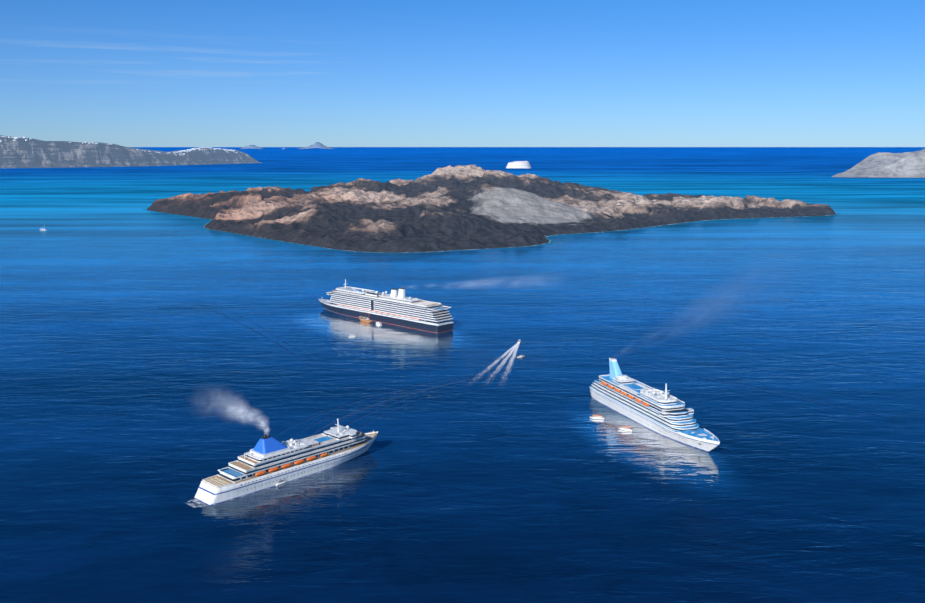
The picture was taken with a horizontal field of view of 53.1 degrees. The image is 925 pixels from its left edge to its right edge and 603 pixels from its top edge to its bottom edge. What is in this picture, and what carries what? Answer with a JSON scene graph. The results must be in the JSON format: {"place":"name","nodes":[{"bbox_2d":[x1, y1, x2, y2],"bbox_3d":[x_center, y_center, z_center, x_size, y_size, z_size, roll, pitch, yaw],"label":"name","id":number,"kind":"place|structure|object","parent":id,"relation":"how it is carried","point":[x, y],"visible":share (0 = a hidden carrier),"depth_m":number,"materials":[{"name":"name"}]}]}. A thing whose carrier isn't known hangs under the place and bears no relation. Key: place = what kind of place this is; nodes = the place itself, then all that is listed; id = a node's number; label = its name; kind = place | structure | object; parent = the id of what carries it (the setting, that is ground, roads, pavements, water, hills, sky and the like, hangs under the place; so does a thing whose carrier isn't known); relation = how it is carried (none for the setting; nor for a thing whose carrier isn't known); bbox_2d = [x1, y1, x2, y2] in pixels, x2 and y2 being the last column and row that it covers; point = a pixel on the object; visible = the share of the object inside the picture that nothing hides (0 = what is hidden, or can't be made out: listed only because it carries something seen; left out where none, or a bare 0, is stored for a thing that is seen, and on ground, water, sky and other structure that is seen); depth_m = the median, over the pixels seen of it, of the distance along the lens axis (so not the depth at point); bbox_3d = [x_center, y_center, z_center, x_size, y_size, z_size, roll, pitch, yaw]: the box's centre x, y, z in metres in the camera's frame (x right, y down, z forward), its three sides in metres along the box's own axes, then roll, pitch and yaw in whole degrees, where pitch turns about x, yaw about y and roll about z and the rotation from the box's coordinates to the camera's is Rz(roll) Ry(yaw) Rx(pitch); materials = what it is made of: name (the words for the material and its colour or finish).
{"place":"outdoors","nodes":[
{"label":"outdoors","id":0,"kind":"place"},
{"bbox_2d":[0,135,261,167],"bbox_3d":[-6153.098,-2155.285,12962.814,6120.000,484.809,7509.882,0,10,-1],"label":"headland","id":1,"kind":"structure","parent":0,"point":[19,152],"depth_m":11549.35,"materials":[{"name":"grey stone"}]},
{"bbox_2d":[0,136,236,155],"bbox_3d":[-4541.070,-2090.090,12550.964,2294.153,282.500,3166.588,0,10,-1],"label":"clifftop town","id":2,"kind":"object","parent":1,"relation":"on","point":[190,150],"visible":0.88,"depth_m":13027.66,"materials":[{"name":"white"}]},
{"bbox_2d":[0,147,924,602],"bbox_3d":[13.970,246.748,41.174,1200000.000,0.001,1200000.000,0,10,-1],"label":"sea water","id":3,"kind":"structure","parent":0,"point":[528,479],"depth_m":950.66,"materials":[{"name":"blue liquid"}]},
{"bbox_2d":[240,145,262,148],"bbox_3d":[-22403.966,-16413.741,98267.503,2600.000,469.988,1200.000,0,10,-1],"label":"distant island","id":4,"kind":"structure","parent":3,"relation":"on","point":[251,147],"depth_m":97895.04,"materials":[{"name":"blue stone"}]},
{"bbox_2d":[186,455,360,506],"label":"waterline foam","id":5,"kind":"object","parent":3,"relation":"on","point":[244,495],"visible":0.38,"depth_m":662.99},
{"bbox_2d":[276,479,286,485],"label":"tender boat","id":6,"kind":"object","parent":3,"relation":"on","point":[280,482],"visible":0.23,"depth_m":694.46,"materials":[{"name":"white"}]},
{"bbox_2d":[194,419,378,504],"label":"cruise ship","id":7,"kind":"object","parent":3,"relation":"on","point":[267,461],"visible":0.98,"depth_m":695.22,"materials":[{"name":"white paint"}]},
{"bbox_2d":[299,142,333,148],"bbox_3d":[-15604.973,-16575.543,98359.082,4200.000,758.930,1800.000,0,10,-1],"label":"distant island","id":8,"kind":"structure","parent":3,"relation":"on","point":[318,145],"depth_m":97794.65,"materials":[{"name":"blue stone"}]},
{"bbox_2d":[359,312,371,322],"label":"tender boat","id":9,"kind":"object","parent":3,"relation":"on","point":[368,320],"visible":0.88,"depth_m":1335.34,"materials":[{"name":"orange"}]},
{"bbox_2d":[319,279,453,332],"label":"cruise ship","id":10,"kind":"object","parent":3,"relation":"on","point":[396,307],"visible":1,"depth_m":1322.43,"materials":[{"name":"white paint"}]},
{"bbox_2d":[273,363,506,438],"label":"wake ripples","id":11,"kind":"object","parent":3,"relation":"on","point":[397,401],"visible":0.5,"depth_m":931.67,"materials":[{"name":"liquid"}]},
{"bbox_2d":[142,208,836,252],"bbox_3d":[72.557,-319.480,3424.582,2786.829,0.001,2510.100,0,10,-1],"label":"island shallows","id":12,"kind":"structure","parent":3,"relation":"attached to","point":[460,250],"depth_m":2687.39,"materials":[{"name":"liquid"}]},
{"bbox_2d":[469,343,519,385],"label":"boat wake","id":13,"kind":"object","parent":3,"relation":"on","point":[514,348],"visible":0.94,"depth_m":1107.55,"materials":[{"name":"white liquid"}]},
{"bbox_2d":[204,215,826,252],"bbox_3d":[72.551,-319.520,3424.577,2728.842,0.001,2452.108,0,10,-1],"label":"island surf line","id":14,"kind":"object","parent":3,"relation":"on","point":[532,245],"visible":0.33,"depth_m":2641.48,"materials":[{"name":"white liquid"}]},
{"bbox_2d":[506,161,530,167],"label":"aspronisi islet","id":15,"kind":"object","parent":3,"relation":"in","point":[519,164],"visible":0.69,"depth_m":10822.20,"materials":[{"name":"white stone"}]},
{"bbox_2d":[590,414,603,419],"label":"tender boat","id":16,"kind":"object","parent":3,"relation":"on","point":[597,416],"visible":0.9,"depth_m":860.88,"materials":[{"name":"white"}]},
{"bbox_2d":[618,426,633,431],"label":"tender boat","id":17,"kind":"object","parent":3,"relation":"on","point":[626,428],"visible":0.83,"depth_m":825.86,"materials":[{"name":"white"}]},
{"bbox_2d":[589,357,719,451],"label":"cruise ship","id":18,"kind":"object","parent":3,"relation":"on","point":[661,412],"visible":0.98,"depth_m":832.08,"materials":[{"name":"white paint"}]},
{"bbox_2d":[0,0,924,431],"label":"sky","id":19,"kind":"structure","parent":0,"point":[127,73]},
{"bbox_2d":[147,165,835,252],"bbox_3d":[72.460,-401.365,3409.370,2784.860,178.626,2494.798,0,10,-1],"label":"island","id":20,"kind":"structure","parent":0,"point":[457,207],"depth_m":3073.24,"materials":[{"name":"stone"}]},
{"bbox_2d":[196,302,921,422],"bbox_3d":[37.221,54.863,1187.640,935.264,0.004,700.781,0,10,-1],"label":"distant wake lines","id":21,"kind":"object","parent":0,"point":[640,362],"visible":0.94,"depth_m":1082.09,"materials":[{"name":"liquid"}]},
{"bbox_2d":[832,149,924,177],"bbox_3d":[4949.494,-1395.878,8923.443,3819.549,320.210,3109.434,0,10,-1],"label":"headland","id":22,"kind":"structure","parent":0,"point":[894,165],"depth_m":7784.63,"materials":[{"name":"grey stone"}]}
]}

